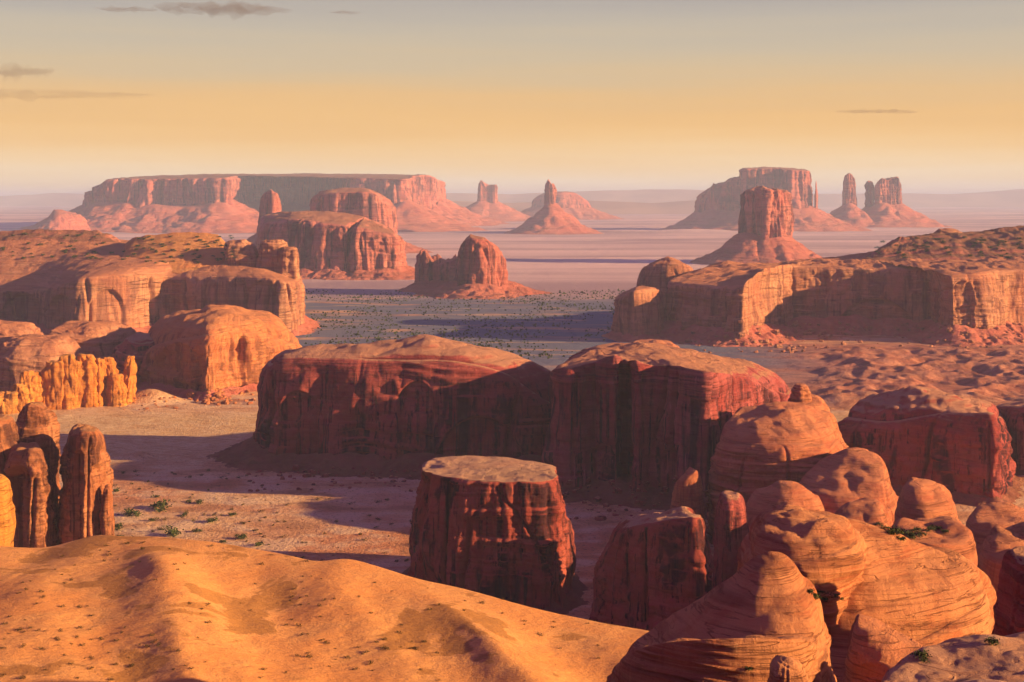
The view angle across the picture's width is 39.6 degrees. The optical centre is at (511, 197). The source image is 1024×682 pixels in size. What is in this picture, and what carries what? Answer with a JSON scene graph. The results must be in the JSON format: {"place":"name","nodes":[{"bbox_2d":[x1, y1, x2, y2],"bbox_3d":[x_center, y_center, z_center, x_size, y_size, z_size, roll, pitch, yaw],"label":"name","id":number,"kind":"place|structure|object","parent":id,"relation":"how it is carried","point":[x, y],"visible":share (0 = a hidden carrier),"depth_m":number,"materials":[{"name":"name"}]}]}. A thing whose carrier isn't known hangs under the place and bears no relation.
{"place":"outdoors","nodes":[
{"label":"outdoors","id":0,"kind":"place"},
{"bbox_2d":[0,414,19,475],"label":"sandstone pillar","id":1,"kind":"structure","parent":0,"point":[9,436],"depth_m":560.57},
{"bbox_2d":[0,193,84,205],"bbox_3d":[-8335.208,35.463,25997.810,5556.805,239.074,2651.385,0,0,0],"label":"hills","id":2,"kind":"structure","parent":0,"point":[59,199],"depth_m":25515.04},
{"bbox_2d":[0,229,120,244],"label":"hill","id":3,"kind":"structure","parent":0,"point":[58,235],"depth_m":1774.88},
{"bbox_2d":[122,232,224,273],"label":"hill","id":4,"kind":"structure","parent":0,"point":[182,264],"depth_m":1660.53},
{"bbox_2d":[224,239,257,266],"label":"sandstone boulder","id":5,"kind":"object","parent":4,"relation":"on","point":[245,252],"visible":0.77,"depth_m":1623.88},
{"bbox_2d":[0,535,648,681],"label":"sand dune","id":6,"kind":"structure","parent":0,"point":[118,590],"depth_m":250.82,"materials":[{"name":"sand"}]},
{"bbox_2d":[0,474,15,546],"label":"sandstone pillar","id":7,"kind":"structure","parent":6,"relation":"on","point":[7,520],"depth_m":343.08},
{"bbox_2d":[0,206,1023,619],"bbox_3d":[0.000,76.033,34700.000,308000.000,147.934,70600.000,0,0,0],"label":"ground","id":8,"kind":"structure","parent":0,"point":[188,436],"depth_m":1211.52,"materials":[{"name":"sand"}]},
{"bbox_2d":[0,320,43,347],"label":"sandstone dome","id":9,"kind":"structure","parent":8,"relation":"on","point":[9,330],"depth_m":1222.97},
{"bbox_2d":[3,442,59,547],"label":"sandstone pillar","id":10,"kind":"structure","parent":8,"relation":"on","point":[28,473],"depth_m":552.29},
{"bbox_2d":[15,401,60,505],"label":"sandstone dome","id":11,"kind":"structure","parent":8,"relation":"on","point":[38,423],"depth_m":587.19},
{"bbox_2d":[0,334,84,391],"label":"sandstone dome","id":12,"kind":"structure","parent":8,"relation":"on","point":[32,352],"depth_m":1088.92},
{"bbox_2d":[40,360,64,409],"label":"rock fin","id":13,"kind":"object","parent":8,"relation":"on","point":[52,374],"visible":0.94,"depth_m":1004.48,"materials":[{"name":"stone"}]},
{"bbox_2d":[29,209,90,230],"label":"sandstone hill","id":14,"kind":"structure","parent":8,"relation":"on","point":[57,219],"depth_m":5933.02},
{"bbox_2d":[57,354,77,409],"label":"rock fin","id":15,"kind":"object","parent":8,"relation":"on","point":[69,378],"visible":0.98,"depth_m":1008.28,"materials":[{"name":"stone"}]},
{"bbox_2d":[56,424,114,543],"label":"sandstone pillar","id":16,"kind":"structure","parent":8,"relation":"on","point":[86,472],"depth_m":554.18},
{"bbox_2d":[76,354,98,406],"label":"rock fin","id":17,"kind":"object","parent":8,"relation":"on","point":[88,393],"visible":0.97,"depth_m":1015.08,"materials":[{"name":"stone"}]},
{"bbox_2d":[48,320,135,358],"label":"sandstone dome","id":18,"kind":"structure","parent":8,"relation":"on","point":[102,339],"depth_m":1155.64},
{"bbox_2d":[99,484,114,534],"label":"sandstone pillar","id":19,"kind":"structure","parent":8,"relation":"on","point":[107,520],"depth_m":552.80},
{"bbox_2d":[115,523,123,530],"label":"juniper shrub","id":20,"kind":"object","parent":8,"relation":"on","point":[117,525],"visible":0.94,"depth_m":641.54,"materials":[{"name":"green plant"}]},
{"bbox_2d":[110,332,154,383],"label":"sandstone dome","id":21,"kind":"structure","parent":8,"relation":"on","point":[137,345],"depth_m":1121.50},
{"bbox_2d":[122,508,142,516],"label":"juniper shrub","id":22,"kind":"object","parent":8,"relation":"on","point":[129,512],"visible":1,"depth_m":669.25,"materials":[{"name":"green plant"}]},
{"bbox_2d":[0,239,320,335],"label":"sandstone mesa","id":23,"kind":"structure","parent":8,"relation":"on","point":[46,293],"depth_m":1580.79,"materials":[{"name":"stone"}]},
{"bbox_2d":[256,239,287,272],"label":"sandstone boulder","id":24,"kind":"object","parent":23,"relation":"on","point":[269,255],"visible":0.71,"depth_m":1615.79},
{"bbox_2d":[280,246,299,280],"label":"sandstone boulder","id":25,"kind":"object","parent":23,"relation":"on","point":[289,262],"visible":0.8,"depth_m":1605.65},
{"bbox_2d":[149,498,171,511],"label":"juniper shrub","id":26,"kind":"object","parent":8,"relation":"on","point":[162,505],"visible":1,"depth_m":683.97,"materials":[{"name":"green plant"}]},
{"bbox_2d":[160,525,183,537],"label":"juniper shrub","id":27,"kind":"object","parent":8,"relation":"on","point":[172,532],"visible":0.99,"depth_m":628.42,"materials":[{"name":"green plant"}]},
{"bbox_2d":[186,393,194,396],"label":"boulder","id":28,"kind":"object","parent":8,"relation":"on","point":[190,394],"visible":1,"depth_m":1060.05,"materials":[{"name":"orange stone"}]},
{"bbox_2d":[201,398,209,403],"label":"boulder","id":29,"kind":"object","parent":8,"relation":"on","point":[204,401],"visible":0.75,"depth_m":1034.00,"materials":[{"name":"orange stone"}]},
{"bbox_2d":[206,516,219,521],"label":"juniper shrub","id":30,"kind":"object","parent":8,"relation":"on","point":[211,520],"visible":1,"depth_m":654.64,"materials":[{"name":"green plant"}]},
{"bbox_2d":[136,304,301,400],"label":"sandstone mesa","id":31,"kind":"structure","parent":8,"relation":"on","point":[228,350],"depth_m":1100.77,"materials":[{"name":"stone"}]},
{"bbox_2d":[233,533,246,539],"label":"juniper shrub","id":32,"kind":"object","parent":8,"relation":"on","point":[243,536],"visible":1,"depth_m":624.28,"materials":[{"name":"green plant"}]},
{"bbox_2d":[254,541,263,546],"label":"juniper shrub","id":33,"kind":"object","parent":8,"relation":"on","point":[258,543],"visible":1,"depth_m":612.16,"materials":[{"name":"green plant"}]},
{"bbox_2d":[19,173,509,232],"bbox_3d":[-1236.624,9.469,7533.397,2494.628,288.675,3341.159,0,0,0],"label":"great mesa","id":34,"kind":"structure","parent":8,"relation":"on","point":[213,203],"depth_m":6302.77,"materials":[{"name":"stone"}]},
{"bbox_2d":[247,189,281,244],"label":"sandstone spire","id":35,"kind":"structure","parent":8,"relation":"on","point":[270,202],"depth_m":3638.84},
{"bbox_2d":[303,473,311,477],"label":"dark boulder","id":36,"kind":"object","parent":8,"relation":"on","point":[305,475],"visible":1,"depth_m":761.96,"materials":[{"name":"red stone"}]},
{"bbox_2d":[255,211,414,279],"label":"sandstone butte","id":37,"kind":"object","parent":8,"relation":"on","point":[329,245],"visible":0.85,"depth_m":2632.23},
{"bbox_2d":[309,188,432,253],"bbox_3d":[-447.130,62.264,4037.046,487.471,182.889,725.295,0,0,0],"label":"sandstone butte","id":38,"kind":"object","parent":8,"relation":"on","point":[372,205],"visible":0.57,"depth_m":3828.08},
{"bbox_2d":[206,334,550,479],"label":"sandstone butte","id":39,"kind":"object","parent":8,"relation":"on","point":[409,404],"visible":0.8,"depth_m":783.59,"materials":[{"name":"stone"}]},
{"bbox_2d":[292,464,299,470],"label":"dark boulder","id":40,"kind":"object","parent":39,"relation":"on","point":[295,467],"visible":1,"depth_m":775.04,"materials":[{"name":"red stone"}]},
{"bbox_2d":[397,249,456,292],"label":"sandstone wall","id":41,"kind":"structure","parent":8,"relation":"on","point":[434,271],"depth_m":2273.17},
{"bbox_2d":[305,289,624,358],"bbox_3d":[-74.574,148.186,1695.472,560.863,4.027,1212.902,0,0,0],"label":"scrub","id":42,"kind":"object","parent":8,"relation":"on","point":[378,338],"visible":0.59,"depth_m":1745.17,"materials":[{"name":"green plant"}]},
{"bbox_2d":[413,234,551,299],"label":"sandstone butte","id":43,"kind":"object","parent":8,"relation":"on","point":[481,272],"visible":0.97,"depth_m":2159.71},
{"bbox_2d":[402,455,592,614],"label":"sandstone stump","id":44,"kind":"object","parent":8,"relation":"on","point":[498,527],"visible":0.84,"depth_m":514.35,"materials":[{"name":"stone"}]},
{"bbox_2d":[466,180,529,221],"bbox_3d":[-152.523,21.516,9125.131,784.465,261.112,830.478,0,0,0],"label":"sandstone butte","id":45,"kind":"object","parent":8,"relation":"on","point":[487,203],"visible":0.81,"depth_m":9020.44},
{"bbox_2d":[503,179,601,234],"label":"sandstone spire","id":46,"kind":"structure","parent":8,"relation":"on","point":[551,217],"depth_m":5877.25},
{"bbox_2d":[521,191,622,219],"bbox_3d":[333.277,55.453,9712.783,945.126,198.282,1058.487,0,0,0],"label":"mesa","id":47,"kind":"structure","parent":8,"relation":"on","point":[577,206],"depth_m":9497.60,"materials":[{"name":"stone"}]},
{"bbox_2d":[594,515,606,520],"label":"dark boulder","id":48,"kind":"object","parent":8,"relation":"on","point":[600,518],"visible":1,"depth_m":659.43,"materials":[{"name":"red stone"}]},
{"bbox_2d":[601,286,664,341],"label":"sandstone block","id":49,"kind":"structure","parent":8,"relation":"on","point":[639,313],"depth_m":1492.23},
{"bbox_2d":[589,506,713,630],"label":"sandstone block","id":50,"kind":"structure","parent":8,"relation":"on","point":[652,570],"depth_m":468.94,"materials":[{"name":"stone"}]},
{"bbox_2d":[636,256,692,307],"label":"sandstone block","id":51,"kind":"structure","parent":8,"relation":"on","point":[661,273],"depth_m":1613.59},
{"bbox_2d":[542,342,790,517],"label":"sandstone butte","id":52,"kind":"object","parent":8,"relation":"on","point":[624,416],"visible":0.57,"depth_m":707.16,"materials":[{"name":"stone"}]},
{"bbox_2d":[593,496,601,501],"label":"dark boulder","id":53,"kind":"object","parent":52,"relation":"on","point":[597,499],"visible":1,"depth_m":693.85,"materials":[{"name":"red stone"}]},
{"bbox_2d":[630,339,679,347],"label":"sandstone dome","id":54,"kind":"structure","parent":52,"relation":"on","point":[666,342],"depth_m":1368.67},
{"bbox_2d":[670,467,705,526],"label":"sandstone pillar","id":55,"kind":"structure","parent":8,"relation":"on","point":[687,490],"depth_m":606.04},
{"bbox_2d":[659,176,740,229],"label":"sandstone wall","id":56,"kind":"structure","parent":8,"relation":"on","point":[715,202],"depth_m":6537.65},
{"bbox_2d":[606,635,828,681],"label":"sandstone ledge","id":57,"kind":"object","parent":8,"relation":"on","point":[699,660],"visible":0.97,"depth_m":119.77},
{"bbox_2d":[704,260,743,267],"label":"sandstone block","id":58,"kind":"structure","parent":8,"relation":"on","point":[725,262],"depth_m":1656.48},
{"bbox_2d":[620,551,836,681],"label":"sandstone ridge","id":59,"kind":"structure","parent":8,"relation":"on","point":[767,594],"depth_m":134.51,"materials":[{"name":"stone"}]},
{"bbox_2d":[813,593,821,599],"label":"juniper shrub","id":60,"kind":"object","parent":59,"relation":"on","point":[816,596],"visible":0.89,"depth_m":137.00,"materials":[{"name":"green plant"}]},
{"bbox_2d":[713,490,748,587],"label":"sandstone rib","id":61,"kind":"object","parent":8,"relation":"on","point":[731,530],"visible":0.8,"depth_m":518.25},
{"bbox_2d":[689,186,821,264],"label":"sandstone butte","id":62,"kind":"object","parent":8,"relation":"on","point":[765,225],"visible":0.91,"depth_m":3189.58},
{"bbox_2d":[703,401,848,543],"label":"sandstone dome","id":63,"kind":"structure","parent":8,"relation":"on","point":[763,445],"depth_m":611.77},
{"bbox_2d":[790,383,811,402],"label":"sandstone hoodoo","id":64,"kind":"object","parent":63,"relation":"on","point":[800,392],"visible":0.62,"depth_m":685.89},
{"bbox_2d":[774,344,782,347],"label":"fallen rock","id":65,"kind":"object","parent":8,"relation":"on","point":[778,346],"visible":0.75,"depth_m":1416.35,"materials":[{"name":"stone"}]},
{"bbox_2d":[746,480,824,530],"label":"sandstone dome","id":66,"kind":"structure","parent":8,"relation":"on","point":[777,494],"depth_m":549.51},
{"bbox_2d":[767,655,808,681],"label":"sandstone boss","id":67,"kind":"object","parent":8,"relation":"on","point":[783,668],"visible":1,"depth_m":111.97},
{"bbox_2d":[710,167,871,231],"bbox_3d":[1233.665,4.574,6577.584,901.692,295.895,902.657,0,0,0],"label":"great mesa","id":68,"kind":"structure","parent":8,"relation":"on","point":[796,184],"depth_m":6408.09,"materials":[{"name":"stone"}]},
{"bbox_2d":[788,394,843,440],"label":"sandstone dome","id":69,"kind":"structure","parent":8,"relation":"on","point":[818,402],"depth_m":687.02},
{"bbox_2d":[814,182,852,227],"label":"sandstone spire","id":70,"kind":"structure","parent":8,"relation":"on","point":[816,200],"depth_m":6464.70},
{"bbox_2d":[658,251,1023,346],"bbox_3d":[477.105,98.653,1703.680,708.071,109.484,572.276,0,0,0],"label":"sandstone mesa","id":71,"kind":"structure","parent":8,"relation":"on","point":[859,292],"depth_m":1526.29,"materials":[{"name":"stone"}]},
{"bbox_2d":[738,332,743,338],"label":"fallen rock","id":72,"kind":"object","parent":71,"relation":"on","point":[740,335],"visible":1,"depth_m":1436.78,"materials":[{"name":"stone"}]},
{"bbox_2d":[771,329,778,334],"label":"fallen rock","id":73,"kind":"object","parent":71,"relation":"on","point":[775,331],"visible":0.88,"depth_m":1492.13,"materials":[{"name":"stone"}]},
{"bbox_2d":[799,447,898,523],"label":"sandstone dome","id":74,"kind":"structure","parent":8,"relation":"on","point":[834,482],"depth_m":573.80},
{"bbox_2d":[830,173,874,227],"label":"sandstone tower","id":75,"kind":"structure","parent":8,"relation":"on","point":[849,211],"depth_m":7039.04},
{"bbox_2d":[737,510,996,681],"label":"sandstone ridge","id":76,"kind":"structure","parent":8,"relation":"on","point":[923,595],"depth_m":175.01,"materials":[{"name":"stone"}]},
{"bbox_2d":[737,504,866,626],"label":"sandstone ridge","id":77,"kind":"structure","parent":76,"relation":"on","point":[826,551],"depth_m":171.74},
{"bbox_2d":[824,592,839,597],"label":"juniper shrub","id":78,"kind":"object","parent":77,"relation":"on","point":[835,594],"visible":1,"depth_m":168.07,"materials":[{"name":"green plant"}]},
{"bbox_2d":[886,528,898,534],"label":"juniper shrub","id":79,"kind":"object","parent":76,"relation":"on","point":[890,531],"visible":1,"depth_m":184.03,"materials":[{"name":"green plant"}]},
{"bbox_2d":[889,526,905,534],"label":"juniper shrub","id":80,"kind":"object","parent":76,"relation":"on","point":[896,530],"visible":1,"depth_m":184.54,"materials":[{"name":"green plant"}]},
{"bbox_2d":[861,180,874,210],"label":"sandstone tower","id":81,"kind":"structure","parent":8,"relation":"on","point":[869,194],"depth_m":7177.47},
{"bbox_2d":[840,614,923,681],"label":"sandstone ledge","id":82,"kind":"object","parent":8,"relation":"on","point":[877,649],"visible":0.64,"depth_m":148.02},
{"bbox_2d":[865,176,951,227],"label":"sandstone tower","id":83,"kind":"structure","parent":8,"relation":"on","point":[888,208],"depth_m":7034.22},
{"bbox_2d":[837,386,1022,506],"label":"sandstone butte","id":84,"kind":"object","parent":8,"relation":"on","point":[959,448],"visible":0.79,"depth_m":718.87,"materials":[{"name":"stone"}]},
{"bbox_2d":[891,516,977,565],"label":"sandstone dome","id":85,"kind":"structure","parent":8,"relation":"on","point":[958,537],"depth_m":294.22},
{"bbox_2d":[901,530,912,537],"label":"juniper shrub","id":86,"kind":"object","parent":85,"relation":"on","point":[907,532],"visible":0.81,"depth_m":292.70,"materials":[{"name":"green plant"}]},
{"bbox_2d":[907,531,922,538],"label":"juniper shrub","id":87,"kind":"object","parent":85,"relation":"on","point":[913,535],"visible":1,"depth_m":291.56,"materials":[{"name":"green plant"}]},
{"bbox_2d":[908,526,921,531],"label":"juniper shrub","id":88,"kind":"object","parent":85,"relation":"on","point":[916,529],"visible":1,"depth_m":294.23,"materials":[{"name":"green plant"}]},
{"bbox_2d":[894,477,957,521],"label":"sandstone dome","id":89,"kind":"structure","parent":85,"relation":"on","point":[922,498],"depth_m":454.78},
{"bbox_2d":[923,526,935,532],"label":"juniper shrub","id":90,"kind":"object","parent":85,"relation":"on","point":[931,528],"visible":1,"depth_m":295.18,"materials":[{"name":"green plant"}]},
{"bbox_2d":[881,632,1023,681],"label":"sandstone ledge","id":91,"kind":"object","parent":8,"relation":"on","point":[973,658],"visible":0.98,"depth_m":120.49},
{"bbox_2d":[909,648,931,662],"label":"juniper shrub","id":92,"kind":"object","parent":91,"relation":"on","point":[924,656],"visible":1,"depth_m":122.06,"materials":[{"name":"green plant"}]},
{"bbox_2d":[984,636,1000,645],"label":"juniper shrub","id":93,"kind":"object","parent":91,"relation":"on","point":[992,641],"visible":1,"depth_m":123.63,"materials":[{"name":"green plant"}]},
{"bbox_2d":[966,502,1023,566],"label":"sandstone dome","id":94,"kind":"structure","parent":8,"relation":"on","point":[983,520],"depth_m":414.32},
{"bbox_2d":[978,522,1023,591],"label":"sandstone dome","id":95,"kind":"structure","parent":8,"relation":"on","point":[999,542],"depth_m":331.03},
{"bbox_2d":[992,546,1023,635],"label":"sandstone boss","id":96,"kind":"object","parent":8,"relation":"on","point":[1008,607],"visible":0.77,"depth_m":160.31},
{"bbox_2d":[996,400,1023,474],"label":"sandstone butte","id":97,"kind":"object","parent":8,"relation":"on","point":[1012,413],"visible":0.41,"depth_m":769.38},
{"bbox_2d":[0,0,1023,195],"label":"sky","id":98,"kind":"structure","parent":0,"point":[516,96],"materials":[{"name":"orange"}]},
{"bbox_2d":[450,200,695,213],"bbox_3d":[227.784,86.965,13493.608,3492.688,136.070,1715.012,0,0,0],"label":"hills","id":99,"kind":"structure","parent":0,"point":[675,207],"depth_m":13285.31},
{"bbox_2d":[446,189,704,202],"bbox_3d":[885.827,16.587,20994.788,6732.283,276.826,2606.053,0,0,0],"label":"hills","id":100,"kind":"structure","parent":0,"point":[655,195],"depth_m":20748.01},
{"bbox_2d":[835,497,892,529],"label":"sandstone dome","id":101,"kind":"structure","parent":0,"point":[871,511],"depth_m":505.63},
{"bbox_2d":[813,189,1023,206],"bbox_3d":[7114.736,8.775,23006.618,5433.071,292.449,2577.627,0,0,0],"label":"hills","id":102,"kind":"structure","parent":0,"point":[1010,198],"depth_m":22564.87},
{"bbox_2d":[864,225,1023,260],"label":"hill","id":103,"kind":"structure","parent":0,"point":[961,248],"depth_m":1674.93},
{"bbox_2d":[934,228,961,232],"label":"sandstone boulder","id":104,"kind":"object","parent":103,"relation":"on","point":[948,230],"visible":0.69,"depth_m":1738.59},
{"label":"fin wall","id":105,"kind":"object","parent":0,"visible":0},
{"bbox_2d":[0,391,5,413],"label":"rock fin","id":106,"kind":"object","parent":105,"relation":"on","point":[2,393],"visible":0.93,"depth_m":983.36,"materials":[{"name":"stone"}]},
{"bbox_2d":[0,396,10,413],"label":"rock fin","id":107,"kind":"object","parent":105,"relation":"on","point":[5,408],"visible":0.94,"depth_m":979.05,"materials":[{"name":"stone"}]},
{"bbox_2d":[5,391,18,413],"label":"rock fin","id":108,"kind":"object","parent":105,"relation":"on","point":[13,400],"visible":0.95,"depth_m":982.88,"materials":[{"name":"stone"}]},
{"bbox_2d":[12,383,30,412],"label":"rock fin","id":109,"kind":"object","parent":105,"relation":"on","point":[24,393],"visible":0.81,"depth_m":989.26,"materials":[{"name":"stone"}]},
{"bbox_2d":[19,370,38,401],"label":"rock fin","id":110,"kind":"object","parent":105,"relation":"on","point":[25,377],"visible":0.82,"depth_m":998.10,"materials":[{"name":"stone"}]},
{"bbox_2d":[31,371,42,401],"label":"rock fin","id":111,"kind":"object","parent":105,"relation":"on","point":[37,378],"visible":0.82,"depth_m":1002.19,"materials":[{"name":"stone"}]},
{"bbox_2d":[72,360,83,408],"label":"rock fin","id":112,"kind":"object","parent":105,"relation":"on","point":[77,387],"visible":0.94,"depth_m":1012.02,"materials":[{"name":"stone"}]},
{"bbox_2d":[94,358,107,406],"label":"rock fin","id":113,"kind":"object","parent":105,"relation":"on","point":[101,375],"visible":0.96,"depth_m":1019.07,"materials":[{"name":"stone"}]},
{"bbox_2d":[103,357,118,404],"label":"rock fin","id":114,"kind":"object","parent":105,"relation":"on","point":[110,363],"visible":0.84,"depth_m":1024.44,"materials":[{"name":"stone"}]},
{"bbox_2d":[105,374,127,406],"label":"rock fin","id":115,"kind":"object","parent":105,"relation":"on","point":[116,388],"visible":0.99,"depth_m":1019.02,"materials":[{"name":"stone"}]},
{"bbox_2d":[122,356,136,403],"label":"rock fin","id":116,"kind":"object","parent":105,"relation":"on","point":[129,372],"visible":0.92,"depth_m":1029.53,"materials":[{"name":"stone"}]}
]}

